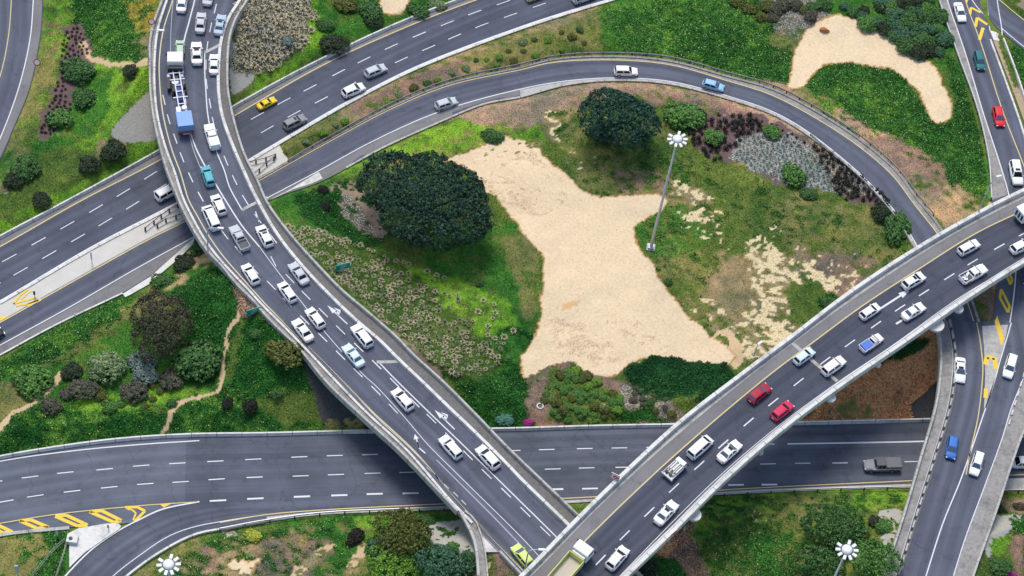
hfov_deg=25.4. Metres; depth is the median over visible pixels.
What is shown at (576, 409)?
shrub
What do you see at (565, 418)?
shrub
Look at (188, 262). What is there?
shrub
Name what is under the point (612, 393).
shrub
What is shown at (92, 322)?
ivy cover
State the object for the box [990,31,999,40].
paved verge
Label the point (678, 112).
shrub
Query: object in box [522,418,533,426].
shrub
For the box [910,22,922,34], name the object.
shrub
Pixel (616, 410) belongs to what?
shrub
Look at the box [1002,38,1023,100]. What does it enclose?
boundary wall
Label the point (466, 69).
shrub
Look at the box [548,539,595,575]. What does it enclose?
dump truck
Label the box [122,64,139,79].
shrub
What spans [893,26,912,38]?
shrub
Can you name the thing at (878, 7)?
shrub
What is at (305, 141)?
shrub
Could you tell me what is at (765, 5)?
shrub
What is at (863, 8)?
shrub
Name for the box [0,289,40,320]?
yellow gore markings
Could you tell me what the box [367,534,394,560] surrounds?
shrub
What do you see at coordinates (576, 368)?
shrub
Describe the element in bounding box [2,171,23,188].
shrub
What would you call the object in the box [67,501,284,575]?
slip road
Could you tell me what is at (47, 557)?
wire fence
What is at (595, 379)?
shrub
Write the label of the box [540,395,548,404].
shrub
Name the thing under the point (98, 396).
shrub
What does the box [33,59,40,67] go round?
round sign
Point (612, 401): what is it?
shrub
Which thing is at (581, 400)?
shrub
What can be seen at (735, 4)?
shrub
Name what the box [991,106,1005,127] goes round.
hatchback car
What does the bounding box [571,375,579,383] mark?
shrub
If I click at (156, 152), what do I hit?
concrete barrier
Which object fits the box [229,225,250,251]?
pickup truck
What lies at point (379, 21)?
shrub
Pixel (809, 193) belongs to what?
shrub
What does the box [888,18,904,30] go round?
shrub
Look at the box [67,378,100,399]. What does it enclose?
shrub
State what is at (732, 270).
dry cover
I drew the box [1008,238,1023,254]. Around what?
hatchback car
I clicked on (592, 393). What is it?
shrub
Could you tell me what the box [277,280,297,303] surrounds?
hatchback car
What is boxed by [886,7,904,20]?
shrub
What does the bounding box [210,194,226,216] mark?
hatchback car
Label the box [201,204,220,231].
van
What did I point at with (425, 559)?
shrub
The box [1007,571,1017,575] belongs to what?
shrub
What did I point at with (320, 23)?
shrub
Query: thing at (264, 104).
sedan car
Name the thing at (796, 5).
shrub
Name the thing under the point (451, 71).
shrub
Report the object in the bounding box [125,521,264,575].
slip road wall
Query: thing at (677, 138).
mast light
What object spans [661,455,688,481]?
flatbed truck
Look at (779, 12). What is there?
shrub
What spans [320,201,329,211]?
shrub
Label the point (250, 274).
hatchback car
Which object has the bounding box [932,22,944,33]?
shrub
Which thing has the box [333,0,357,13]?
shrub
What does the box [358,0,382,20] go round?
shrub
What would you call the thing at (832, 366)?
suv car
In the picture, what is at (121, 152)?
shrub
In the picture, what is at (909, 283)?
hatchback car
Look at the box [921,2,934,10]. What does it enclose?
shrub
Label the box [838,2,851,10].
shrub
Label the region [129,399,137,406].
shrub
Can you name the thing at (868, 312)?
hatchback car
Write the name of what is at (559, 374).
shrub
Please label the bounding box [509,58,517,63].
shrub
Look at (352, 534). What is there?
shrub
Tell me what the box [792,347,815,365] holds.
hatchback car
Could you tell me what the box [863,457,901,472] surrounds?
pickup truck
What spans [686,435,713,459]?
van
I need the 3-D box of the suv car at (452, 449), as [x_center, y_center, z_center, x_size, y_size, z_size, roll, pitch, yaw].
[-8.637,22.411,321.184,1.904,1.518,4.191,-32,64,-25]
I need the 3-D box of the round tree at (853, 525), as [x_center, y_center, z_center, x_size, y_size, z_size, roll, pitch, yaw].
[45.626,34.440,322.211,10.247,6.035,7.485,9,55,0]
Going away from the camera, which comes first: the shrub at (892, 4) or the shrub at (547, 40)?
the shrub at (547, 40)
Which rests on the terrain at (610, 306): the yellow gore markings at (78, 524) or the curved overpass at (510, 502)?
the curved overpass at (510, 502)
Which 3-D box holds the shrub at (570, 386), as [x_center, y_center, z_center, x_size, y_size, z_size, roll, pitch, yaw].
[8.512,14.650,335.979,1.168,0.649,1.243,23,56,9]
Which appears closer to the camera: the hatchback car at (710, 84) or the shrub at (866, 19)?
the hatchback car at (710, 84)
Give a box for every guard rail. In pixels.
[219,507,448,531]
[287,52,934,216]
[714,486,909,495]
[810,134,913,247]
[939,0,991,200]
[1004,489,1023,492]
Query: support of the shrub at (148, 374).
on the terrain at (610, 306)
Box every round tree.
[365,544,420,575]
[372,507,433,557]
[411,543,475,575]
[792,544,846,575]
[800,502,870,553]
[850,538,903,575]
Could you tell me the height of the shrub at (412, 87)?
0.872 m
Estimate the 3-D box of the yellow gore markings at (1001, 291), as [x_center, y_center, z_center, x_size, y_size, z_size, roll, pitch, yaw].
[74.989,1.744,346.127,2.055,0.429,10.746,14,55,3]
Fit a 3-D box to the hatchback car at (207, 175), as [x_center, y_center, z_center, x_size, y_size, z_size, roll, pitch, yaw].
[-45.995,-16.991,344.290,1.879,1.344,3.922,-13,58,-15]
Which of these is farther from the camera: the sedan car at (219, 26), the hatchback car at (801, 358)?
the sedan car at (219, 26)
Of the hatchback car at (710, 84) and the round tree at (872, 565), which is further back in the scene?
the hatchback car at (710, 84)
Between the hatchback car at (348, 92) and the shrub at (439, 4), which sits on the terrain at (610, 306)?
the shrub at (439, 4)
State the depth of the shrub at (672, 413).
335.18 m
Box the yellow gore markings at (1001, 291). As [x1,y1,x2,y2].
[999,275,1012,312]
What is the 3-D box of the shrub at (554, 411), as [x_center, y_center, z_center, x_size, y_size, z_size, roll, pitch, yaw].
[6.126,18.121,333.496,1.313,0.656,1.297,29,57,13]
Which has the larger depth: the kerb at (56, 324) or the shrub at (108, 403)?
the kerb at (56, 324)
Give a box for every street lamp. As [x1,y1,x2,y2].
[147,29,163,61]
[207,227,223,250]
[523,548,544,570]
[753,340,762,355]
[978,174,1001,210]
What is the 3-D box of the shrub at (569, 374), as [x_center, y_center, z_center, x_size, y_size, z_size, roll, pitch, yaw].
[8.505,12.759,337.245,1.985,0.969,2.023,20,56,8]
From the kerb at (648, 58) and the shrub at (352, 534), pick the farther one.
the kerb at (648, 58)
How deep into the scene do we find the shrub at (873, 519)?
323.12 m
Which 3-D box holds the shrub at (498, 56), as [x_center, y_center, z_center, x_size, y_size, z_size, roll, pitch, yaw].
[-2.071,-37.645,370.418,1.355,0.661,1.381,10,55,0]
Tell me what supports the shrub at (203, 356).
on the terrain at (610, 306)
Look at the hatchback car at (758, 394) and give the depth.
322.55 m
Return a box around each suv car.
[154,184,173,201]
[282,114,306,130]
[350,323,373,348]
[438,434,463,460]
[572,0,588,4]
[614,66,637,76]
[820,355,846,376]
[956,239,980,256]
[968,451,984,476]
[973,50,984,70]
[1001,353,1017,379]
[1008,159,1022,185]
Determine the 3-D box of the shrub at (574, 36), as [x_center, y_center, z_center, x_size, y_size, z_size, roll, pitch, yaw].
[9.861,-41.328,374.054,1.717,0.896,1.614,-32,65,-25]
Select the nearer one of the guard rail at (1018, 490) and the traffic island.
the traffic island
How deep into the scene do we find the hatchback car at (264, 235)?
338.21 m
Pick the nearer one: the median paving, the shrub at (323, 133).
the median paving
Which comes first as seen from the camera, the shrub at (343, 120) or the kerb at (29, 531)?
the kerb at (29, 531)
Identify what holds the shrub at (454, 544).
on the terrain at (610, 306)
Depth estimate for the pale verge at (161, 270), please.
342.31 m
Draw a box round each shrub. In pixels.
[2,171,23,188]
[9,154,41,181]
[11,363,54,399]
[32,191,51,208]
[40,397,62,415]
[46,108,73,127]
[58,57,96,84]
[59,387,72,399]
[60,361,83,379]
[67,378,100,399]
[72,88,96,108]
[78,155,101,174]
[87,351,127,384]
[93,389,106,400]
[99,139,126,161]
[102,398,117,414]
[117,399,125,407]
[119,381,148,402]
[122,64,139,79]
[125,350,157,372]
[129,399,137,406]
[132,366,157,386]
[141,403,149,409]
[147,383,155,389]
[149,273,174,288]
[149,396,156,402]
[156,387,164,394]
[157,367,184,390]
[165,398,177,407]
[170,339,223,382]
[173,253,195,274]
[189,240,203,257]
[220,397,232,409]
[242,399,257,413]
[243,529,262,543]
[249,328,261,339]
[263,339,304,370]
[269,388,283,399]
[280,35,293,45]
[302,139,309,144]
[315,17,335,33]
[317,185,328,193]
[318,33,350,54]
[318,129,328,136]
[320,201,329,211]
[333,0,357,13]
[340,117,348,124]
[345,528,364,546]
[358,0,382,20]
[362,16,384,27]
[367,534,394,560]
[395,92,402,97]
[406,2,430,18]
[408,83,418,91]
[411,544,427,564]
[419,514,435,524]
[422,80,431,85]
[427,0,447,11]
[433,77,440,82]
[446,541,459,554]
[448,69,454,74]
[456,560,475,575]
[460,550,475,560]
[461,65,469,72]
[475,279,484,285]
[480,128,505,144]
[494,413,513,425]
[495,54,502,59]
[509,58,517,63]
[518,38,527,45]
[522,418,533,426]
[531,52,539,58]
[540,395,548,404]
[542,390,549,396]
[544,37,551,43]
[549,408,557,415]
[550,397,562,407]
[554,381,563,389]
[554,413,562,419]
[555,369,563,379]
[557,405,569,414]
[559,384,568,395]
[563,368,574,378]
[563,416,571,422]
[564,378,570,383]
[564,403,573,410]
[566,384,573,390]
[567,33,576,40]
[568,394,575,401]
[570,366,581,375]
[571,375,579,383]
[572,389,582,399]
[573,406,580,413]
[576,27,583,32]
[576,397,584,404]
[577,413,583,419]
[579,375,586,382]
[580,408,587,415]
[581,370,592,380]
[581,390,589,399]
[583,382,593,390]
[587,397,594,402]
[587,415,599,424]
[588,119,615,144]
[588,389,598,397]
[588,411,597,418]
[589,402,599,410]
[591,377,602,386]
[598,393,606,400]
[599,406,608,413]
[600,413,608,419]
[607,397,618,406]
[608,389,617,397]
[609,405,621,414]
[615,393,623,398]
[617,398,624,405]
[628,396,637,403]
[638,559,660,575]
[639,396,645,401]
[645,397,654,405]
[651,407,658,413]
[661,404,667,410]
[662,101,706,130]
[664,278,672,285]
[666,410,676,418]
[703,128,723,146]
[729,0,744,7]
[741,1,758,14]
[755,11,767,22]
[760,0,774,11]
[761,124,780,140]
[766,12,779,22]
[768,3,782,16]
[775,0,790,10]
[781,162,806,188]
[789,0,802,10]
[799,5,806,13]
[799,187,818,200]
[803,9,817,21]
[804,539,814,545]
[805,1,821,10]
[816,0,832,11]
[819,297,835,307]
[824,540,834,550]
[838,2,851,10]
[846,6,859,17]
[856,11,867,20]
[856,14,875,32]
[857,5,869,13]
[868,515,880,527]
[870,17,882,27]
[870,201,890,223]
[873,0,893,10]
[875,4,885,13]
[875,518,893,533]
[876,21,890,36]
[881,0,897,14]
[881,16,890,23]
[884,210,911,245]
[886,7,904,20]
[887,30,900,41]
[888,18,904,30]
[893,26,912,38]
[895,0,908,9]
[895,36,916,54]
[899,12,921,29]
[904,0,924,6]
[905,6,916,13]
[907,44,929,60]
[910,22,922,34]
[910,31,933,46]
[915,7,923,18]
[918,10,937,24]
[920,22,936,34]
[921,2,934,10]
[925,43,936,56]
[929,8,948,24]
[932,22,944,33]
[934,31,954,47]
[934,46,945,57]
[989,557,1012,575]
[997,504,1007,513]
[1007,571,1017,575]
[1012,502,1023,510]
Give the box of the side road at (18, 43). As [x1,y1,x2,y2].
[0,0,42,158]
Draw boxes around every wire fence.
[30,538,64,575]
[55,542,66,575]
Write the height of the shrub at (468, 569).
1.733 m
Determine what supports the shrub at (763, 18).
on the terrain at (610, 306)
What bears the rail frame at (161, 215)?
on the median paving
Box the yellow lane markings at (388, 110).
[0,0,1023,523]
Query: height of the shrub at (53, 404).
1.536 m
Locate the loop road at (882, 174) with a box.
[0,58,976,353]
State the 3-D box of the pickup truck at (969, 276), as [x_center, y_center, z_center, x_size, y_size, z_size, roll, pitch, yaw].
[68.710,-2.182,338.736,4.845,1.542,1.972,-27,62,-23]
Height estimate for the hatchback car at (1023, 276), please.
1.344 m
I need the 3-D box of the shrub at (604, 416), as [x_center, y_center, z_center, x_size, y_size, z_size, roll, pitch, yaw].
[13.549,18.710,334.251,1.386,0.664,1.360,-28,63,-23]
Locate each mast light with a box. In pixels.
[156,554,180,575]
[646,131,687,251]
[834,540,858,575]
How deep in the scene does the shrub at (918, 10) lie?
380.62 m
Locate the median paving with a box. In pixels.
[0,145,287,315]
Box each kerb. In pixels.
[0,0,615,303]
[0,293,122,355]
[0,526,68,536]
[258,55,979,322]
[346,79,914,246]
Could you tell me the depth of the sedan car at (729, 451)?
316.66 m
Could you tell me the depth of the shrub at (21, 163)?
347.88 m
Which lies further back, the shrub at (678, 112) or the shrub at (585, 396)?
the shrub at (678, 112)
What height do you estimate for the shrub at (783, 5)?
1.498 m
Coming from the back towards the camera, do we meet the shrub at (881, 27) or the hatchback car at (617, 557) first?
the shrub at (881, 27)
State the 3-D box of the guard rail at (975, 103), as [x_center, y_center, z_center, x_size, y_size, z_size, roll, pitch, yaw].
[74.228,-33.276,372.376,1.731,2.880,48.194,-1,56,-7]
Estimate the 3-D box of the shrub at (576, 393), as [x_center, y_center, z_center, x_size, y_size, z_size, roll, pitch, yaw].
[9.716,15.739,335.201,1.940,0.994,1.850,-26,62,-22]
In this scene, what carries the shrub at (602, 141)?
on the terrain at (610, 306)
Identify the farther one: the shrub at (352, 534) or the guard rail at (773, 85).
the guard rail at (773, 85)
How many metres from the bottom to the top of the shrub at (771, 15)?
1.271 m
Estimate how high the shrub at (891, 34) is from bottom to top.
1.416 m
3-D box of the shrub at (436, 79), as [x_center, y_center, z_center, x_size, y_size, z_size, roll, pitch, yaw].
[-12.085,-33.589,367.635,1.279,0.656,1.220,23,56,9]
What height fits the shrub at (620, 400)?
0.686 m
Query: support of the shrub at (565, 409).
on the terrain at (610, 306)
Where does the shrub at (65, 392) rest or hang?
on the terrain at (610, 306)
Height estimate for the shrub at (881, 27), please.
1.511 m
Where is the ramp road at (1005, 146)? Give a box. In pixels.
[938,0,1023,320]
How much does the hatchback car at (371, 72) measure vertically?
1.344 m
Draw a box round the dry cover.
[0,0,1023,575]
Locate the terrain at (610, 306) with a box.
[0,0,1023,575]
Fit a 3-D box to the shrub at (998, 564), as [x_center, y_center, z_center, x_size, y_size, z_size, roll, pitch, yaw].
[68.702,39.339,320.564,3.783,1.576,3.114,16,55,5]
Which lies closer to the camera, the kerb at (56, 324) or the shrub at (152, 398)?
the shrub at (152, 398)
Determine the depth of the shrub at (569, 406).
333.76 m
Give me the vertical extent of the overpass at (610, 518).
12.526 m
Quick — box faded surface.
[0,437,185,530]
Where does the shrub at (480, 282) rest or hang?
on the terrain at (610, 306)
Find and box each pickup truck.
[204,123,220,150]
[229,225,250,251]
[858,333,883,352]
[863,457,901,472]
[958,263,987,284]
[1011,456,1023,469]
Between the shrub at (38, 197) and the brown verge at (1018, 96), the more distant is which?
the brown verge at (1018, 96)
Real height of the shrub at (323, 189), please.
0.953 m
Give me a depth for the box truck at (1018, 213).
344.44 m
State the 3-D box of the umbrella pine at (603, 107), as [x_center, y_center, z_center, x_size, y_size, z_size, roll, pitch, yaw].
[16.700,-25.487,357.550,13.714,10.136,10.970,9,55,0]
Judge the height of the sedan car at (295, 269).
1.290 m
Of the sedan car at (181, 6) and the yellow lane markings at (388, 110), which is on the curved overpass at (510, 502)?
the sedan car at (181, 6)
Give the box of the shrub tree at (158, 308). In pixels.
[129,289,193,363]
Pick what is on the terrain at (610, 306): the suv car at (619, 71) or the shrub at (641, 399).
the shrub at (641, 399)
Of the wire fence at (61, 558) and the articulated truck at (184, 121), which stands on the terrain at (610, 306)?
the wire fence at (61, 558)
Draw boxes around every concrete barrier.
[0,0,462,238]
[0,418,930,458]
[989,39,1023,137]
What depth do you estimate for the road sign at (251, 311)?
331.41 m
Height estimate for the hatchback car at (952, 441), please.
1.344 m
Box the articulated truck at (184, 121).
[169,71,193,134]
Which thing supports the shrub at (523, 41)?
on the terrain at (610, 306)
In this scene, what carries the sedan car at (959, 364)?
on the ramp bridge
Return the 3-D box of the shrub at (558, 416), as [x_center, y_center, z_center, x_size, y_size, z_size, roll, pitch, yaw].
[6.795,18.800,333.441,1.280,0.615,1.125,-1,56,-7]
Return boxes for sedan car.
[176,0,187,13]
[190,42,202,65]
[195,12,206,33]
[202,0,212,6]
[208,54,218,74]
[213,14,226,35]
[256,96,276,110]
[288,261,309,285]
[291,318,314,342]
[341,343,365,368]
[653,499,678,526]
[716,439,742,463]
[900,302,925,321]
[953,2,965,22]
[953,356,966,383]
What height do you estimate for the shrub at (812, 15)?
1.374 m
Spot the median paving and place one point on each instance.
(83, 264)
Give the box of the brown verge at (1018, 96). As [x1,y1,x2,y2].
[994,41,1023,119]
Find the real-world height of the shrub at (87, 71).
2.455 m
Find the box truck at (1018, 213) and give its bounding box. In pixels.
[1013,203,1023,224]
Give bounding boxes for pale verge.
[123,237,194,297]
[269,172,322,200]
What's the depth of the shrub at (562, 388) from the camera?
335.32 m
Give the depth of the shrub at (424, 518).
320.55 m
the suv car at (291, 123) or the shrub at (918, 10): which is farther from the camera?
the shrub at (918, 10)
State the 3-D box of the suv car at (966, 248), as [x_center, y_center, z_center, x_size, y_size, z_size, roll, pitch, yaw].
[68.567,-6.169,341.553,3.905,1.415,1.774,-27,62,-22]
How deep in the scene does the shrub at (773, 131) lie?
364.45 m
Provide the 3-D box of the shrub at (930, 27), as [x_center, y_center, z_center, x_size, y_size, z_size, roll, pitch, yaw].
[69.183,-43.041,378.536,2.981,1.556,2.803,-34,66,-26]
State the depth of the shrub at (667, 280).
346.77 m
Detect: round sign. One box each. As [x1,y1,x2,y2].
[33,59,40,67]
[148,18,154,24]
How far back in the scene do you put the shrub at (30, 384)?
326.04 m
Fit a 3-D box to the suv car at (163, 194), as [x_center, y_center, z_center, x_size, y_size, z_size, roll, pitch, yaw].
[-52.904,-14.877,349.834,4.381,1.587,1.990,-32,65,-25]
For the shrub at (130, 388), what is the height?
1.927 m
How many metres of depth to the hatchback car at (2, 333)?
332.69 m
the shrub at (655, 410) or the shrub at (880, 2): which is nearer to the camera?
the shrub at (655, 410)
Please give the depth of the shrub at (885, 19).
379.40 m
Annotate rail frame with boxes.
[144,203,178,230]
[156,213,181,227]
[249,153,275,163]
[255,156,274,173]
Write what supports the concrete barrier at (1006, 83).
on the ramp road at (1005, 146)
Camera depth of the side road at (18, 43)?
363.36 m
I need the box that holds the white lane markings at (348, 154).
[0,0,1023,575]
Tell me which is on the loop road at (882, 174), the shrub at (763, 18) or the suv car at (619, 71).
the suv car at (619, 71)
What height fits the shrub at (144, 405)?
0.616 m
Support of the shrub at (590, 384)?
on the terrain at (610, 306)
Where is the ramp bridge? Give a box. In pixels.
[882,316,1023,575]
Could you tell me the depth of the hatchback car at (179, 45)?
357.56 m
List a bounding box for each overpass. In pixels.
[148,0,642,575]
[519,188,1023,575]
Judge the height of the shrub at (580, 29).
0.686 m
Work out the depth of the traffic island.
315.84 m
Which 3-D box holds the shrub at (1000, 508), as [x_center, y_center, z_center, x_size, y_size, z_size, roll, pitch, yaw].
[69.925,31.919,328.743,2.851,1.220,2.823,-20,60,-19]
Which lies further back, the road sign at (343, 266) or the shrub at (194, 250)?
the shrub at (194, 250)
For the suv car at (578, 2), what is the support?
on the freeway at (492, 14)
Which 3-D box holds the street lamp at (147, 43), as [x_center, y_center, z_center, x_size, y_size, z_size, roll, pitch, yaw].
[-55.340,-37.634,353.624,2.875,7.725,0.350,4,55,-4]
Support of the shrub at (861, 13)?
on the terrain at (610, 306)
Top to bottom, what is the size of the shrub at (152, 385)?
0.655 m
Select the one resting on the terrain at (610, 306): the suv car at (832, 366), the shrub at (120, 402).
the shrub at (120, 402)
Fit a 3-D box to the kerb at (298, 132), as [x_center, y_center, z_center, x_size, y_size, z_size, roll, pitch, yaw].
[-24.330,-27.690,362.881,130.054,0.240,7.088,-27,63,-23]
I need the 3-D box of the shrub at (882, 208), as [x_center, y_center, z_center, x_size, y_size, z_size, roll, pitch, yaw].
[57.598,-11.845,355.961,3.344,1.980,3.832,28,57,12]
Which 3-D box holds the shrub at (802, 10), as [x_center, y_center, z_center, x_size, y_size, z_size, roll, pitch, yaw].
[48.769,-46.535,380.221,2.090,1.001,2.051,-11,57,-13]
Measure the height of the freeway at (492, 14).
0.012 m
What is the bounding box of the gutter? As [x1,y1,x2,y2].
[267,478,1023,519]
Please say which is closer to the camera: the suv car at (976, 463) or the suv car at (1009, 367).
the suv car at (976, 463)
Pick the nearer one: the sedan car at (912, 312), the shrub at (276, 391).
the shrub at (276, 391)
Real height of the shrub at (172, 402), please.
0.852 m
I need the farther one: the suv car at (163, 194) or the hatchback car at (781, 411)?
the suv car at (163, 194)
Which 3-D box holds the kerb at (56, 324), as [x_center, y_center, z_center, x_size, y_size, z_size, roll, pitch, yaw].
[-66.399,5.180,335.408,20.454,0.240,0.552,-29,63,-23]
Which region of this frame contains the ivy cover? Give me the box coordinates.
[0,0,1023,575]
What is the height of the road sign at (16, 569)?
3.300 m
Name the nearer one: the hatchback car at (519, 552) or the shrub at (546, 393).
the hatchback car at (519, 552)
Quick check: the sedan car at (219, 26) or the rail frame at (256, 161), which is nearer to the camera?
the rail frame at (256, 161)
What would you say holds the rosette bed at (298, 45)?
on the terrain at (610, 306)
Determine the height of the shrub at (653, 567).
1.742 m
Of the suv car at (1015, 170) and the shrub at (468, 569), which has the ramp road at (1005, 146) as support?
the suv car at (1015, 170)
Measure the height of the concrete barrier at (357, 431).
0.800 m
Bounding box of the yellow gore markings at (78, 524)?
[0,0,987,532]
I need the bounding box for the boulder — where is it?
[819,27,829,32]
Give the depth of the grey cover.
361.91 m
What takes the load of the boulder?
on the terrain at (610, 306)
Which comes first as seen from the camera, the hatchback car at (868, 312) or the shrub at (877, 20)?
the hatchback car at (868, 312)
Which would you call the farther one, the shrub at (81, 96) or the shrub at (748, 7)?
the shrub at (748, 7)
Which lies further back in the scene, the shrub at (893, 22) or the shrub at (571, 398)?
the shrub at (893, 22)
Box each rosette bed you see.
[234,0,317,72]
[735,132,835,189]
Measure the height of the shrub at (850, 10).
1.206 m
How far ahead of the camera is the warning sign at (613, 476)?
312.45 m
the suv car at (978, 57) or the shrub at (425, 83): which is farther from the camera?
the suv car at (978, 57)
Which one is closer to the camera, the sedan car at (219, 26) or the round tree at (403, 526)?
the round tree at (403, 526)
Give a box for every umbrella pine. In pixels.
[356,149,494,252]
[577,86,661,151]
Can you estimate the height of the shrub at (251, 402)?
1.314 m
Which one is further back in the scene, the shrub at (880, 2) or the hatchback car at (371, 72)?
the shrub at (880, 2)
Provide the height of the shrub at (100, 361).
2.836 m
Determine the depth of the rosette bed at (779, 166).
362.09 m
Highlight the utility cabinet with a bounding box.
[66,533,78,544]
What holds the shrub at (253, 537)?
on the terrain at (610, 306)
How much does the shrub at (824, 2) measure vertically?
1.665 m
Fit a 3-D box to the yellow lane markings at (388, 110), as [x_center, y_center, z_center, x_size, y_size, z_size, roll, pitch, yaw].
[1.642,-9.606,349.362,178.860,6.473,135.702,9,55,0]
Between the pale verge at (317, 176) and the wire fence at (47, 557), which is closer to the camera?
the wire fence at (47, 557)
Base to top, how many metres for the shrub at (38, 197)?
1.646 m
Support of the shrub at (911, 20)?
on the terrain at (610, 306)
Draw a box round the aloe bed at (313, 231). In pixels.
[286,223,351,246]
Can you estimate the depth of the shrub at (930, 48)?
375.65 m
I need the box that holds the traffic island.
[69,523,120,567]
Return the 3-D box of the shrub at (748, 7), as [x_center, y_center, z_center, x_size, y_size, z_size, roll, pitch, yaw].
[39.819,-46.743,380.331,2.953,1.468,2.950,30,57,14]
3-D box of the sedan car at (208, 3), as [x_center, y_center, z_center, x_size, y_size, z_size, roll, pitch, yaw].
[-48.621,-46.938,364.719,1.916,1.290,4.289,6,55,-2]
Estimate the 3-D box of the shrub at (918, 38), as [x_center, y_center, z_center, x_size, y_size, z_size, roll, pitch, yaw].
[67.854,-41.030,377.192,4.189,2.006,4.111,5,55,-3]
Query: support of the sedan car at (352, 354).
on the curved overpass at (510, 502)
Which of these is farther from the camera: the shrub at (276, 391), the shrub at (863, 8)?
the shrub at (863, 8)
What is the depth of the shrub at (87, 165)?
349.64 m
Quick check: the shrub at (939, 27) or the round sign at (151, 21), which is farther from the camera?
the shrub at (939, 27)
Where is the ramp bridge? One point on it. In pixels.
(950, 510)
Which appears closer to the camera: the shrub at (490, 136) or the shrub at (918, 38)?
the shrub at (490, 136)
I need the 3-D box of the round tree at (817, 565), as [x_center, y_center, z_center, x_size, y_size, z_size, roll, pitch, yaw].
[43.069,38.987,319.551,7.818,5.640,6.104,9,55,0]
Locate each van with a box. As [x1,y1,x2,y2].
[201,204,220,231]
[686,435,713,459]
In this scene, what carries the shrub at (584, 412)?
on the terrain at (610, 306)
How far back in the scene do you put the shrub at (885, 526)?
321.67 m
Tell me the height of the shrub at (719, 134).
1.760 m
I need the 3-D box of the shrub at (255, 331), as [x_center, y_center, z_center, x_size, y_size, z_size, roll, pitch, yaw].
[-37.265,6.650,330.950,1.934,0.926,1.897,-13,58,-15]
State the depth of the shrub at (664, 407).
335.22 m
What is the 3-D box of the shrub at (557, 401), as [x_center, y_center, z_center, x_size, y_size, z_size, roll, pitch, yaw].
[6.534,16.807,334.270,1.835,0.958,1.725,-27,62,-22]
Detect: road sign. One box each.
[14,565,18,575]
[247,306,260,315]
[336,262,349,271]
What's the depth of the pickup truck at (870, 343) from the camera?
329.62 m
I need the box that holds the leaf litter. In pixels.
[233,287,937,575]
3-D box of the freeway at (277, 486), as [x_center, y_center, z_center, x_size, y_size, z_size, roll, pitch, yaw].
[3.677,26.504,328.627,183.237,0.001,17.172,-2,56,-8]
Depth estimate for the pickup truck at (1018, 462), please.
335.74 m
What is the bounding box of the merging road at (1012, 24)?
[987,0,1023,48]
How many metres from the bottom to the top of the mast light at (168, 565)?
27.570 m
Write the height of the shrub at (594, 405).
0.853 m
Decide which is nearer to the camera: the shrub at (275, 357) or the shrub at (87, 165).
the shrub at (275, 357)
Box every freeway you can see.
[0,0,603,299]
[185,422,1023,518]
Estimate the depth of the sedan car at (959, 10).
381.21 m
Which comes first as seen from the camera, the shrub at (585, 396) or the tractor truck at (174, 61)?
the shrub at (585, 396)
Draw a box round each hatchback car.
[0,328,4,338]
[175,40,184,57]
[200,165,215,187]
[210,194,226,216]
[241,263,260,285]
[255,224,273,248]
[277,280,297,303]
[304,307,325,329]
[340,82,365,98]
[363,63,387,78]
[390,387,414,411]
[434,97,457,110]
[474,444,501,470]
[510,543,533,567]
[604,545,629,571]
[702,79,724,92]
[746,382,771,404]
[769,400,794,421]
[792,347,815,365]
[858,303,881,320]
[900,271,926,290]
[944,434,958,460]
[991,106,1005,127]
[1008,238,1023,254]
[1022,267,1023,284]
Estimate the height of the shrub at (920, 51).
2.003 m
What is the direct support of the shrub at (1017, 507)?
on the terrain at (610, 306)
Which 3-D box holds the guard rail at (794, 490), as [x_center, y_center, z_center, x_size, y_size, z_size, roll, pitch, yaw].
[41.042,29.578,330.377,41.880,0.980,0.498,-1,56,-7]
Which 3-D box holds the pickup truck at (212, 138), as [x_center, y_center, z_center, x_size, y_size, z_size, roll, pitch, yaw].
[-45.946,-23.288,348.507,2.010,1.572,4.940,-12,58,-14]
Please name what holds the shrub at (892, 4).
on the terrain at (610, 306)
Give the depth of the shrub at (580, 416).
333.59 m
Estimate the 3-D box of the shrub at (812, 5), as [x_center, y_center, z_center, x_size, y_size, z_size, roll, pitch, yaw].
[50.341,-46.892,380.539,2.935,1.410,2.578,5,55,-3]
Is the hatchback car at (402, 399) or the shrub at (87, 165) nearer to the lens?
the hatchback car at (402, 399)
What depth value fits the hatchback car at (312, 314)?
330.89 m
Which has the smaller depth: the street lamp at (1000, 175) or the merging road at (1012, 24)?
the street lamp at (1000, 175)
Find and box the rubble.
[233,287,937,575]
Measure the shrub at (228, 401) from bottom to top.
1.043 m
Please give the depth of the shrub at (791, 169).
358.80 m
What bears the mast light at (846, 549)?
on the terrain at (610, 306)
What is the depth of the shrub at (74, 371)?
327.96 m
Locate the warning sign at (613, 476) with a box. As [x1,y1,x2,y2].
[610,472,619,480]
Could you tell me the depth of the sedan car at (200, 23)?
360.56 m

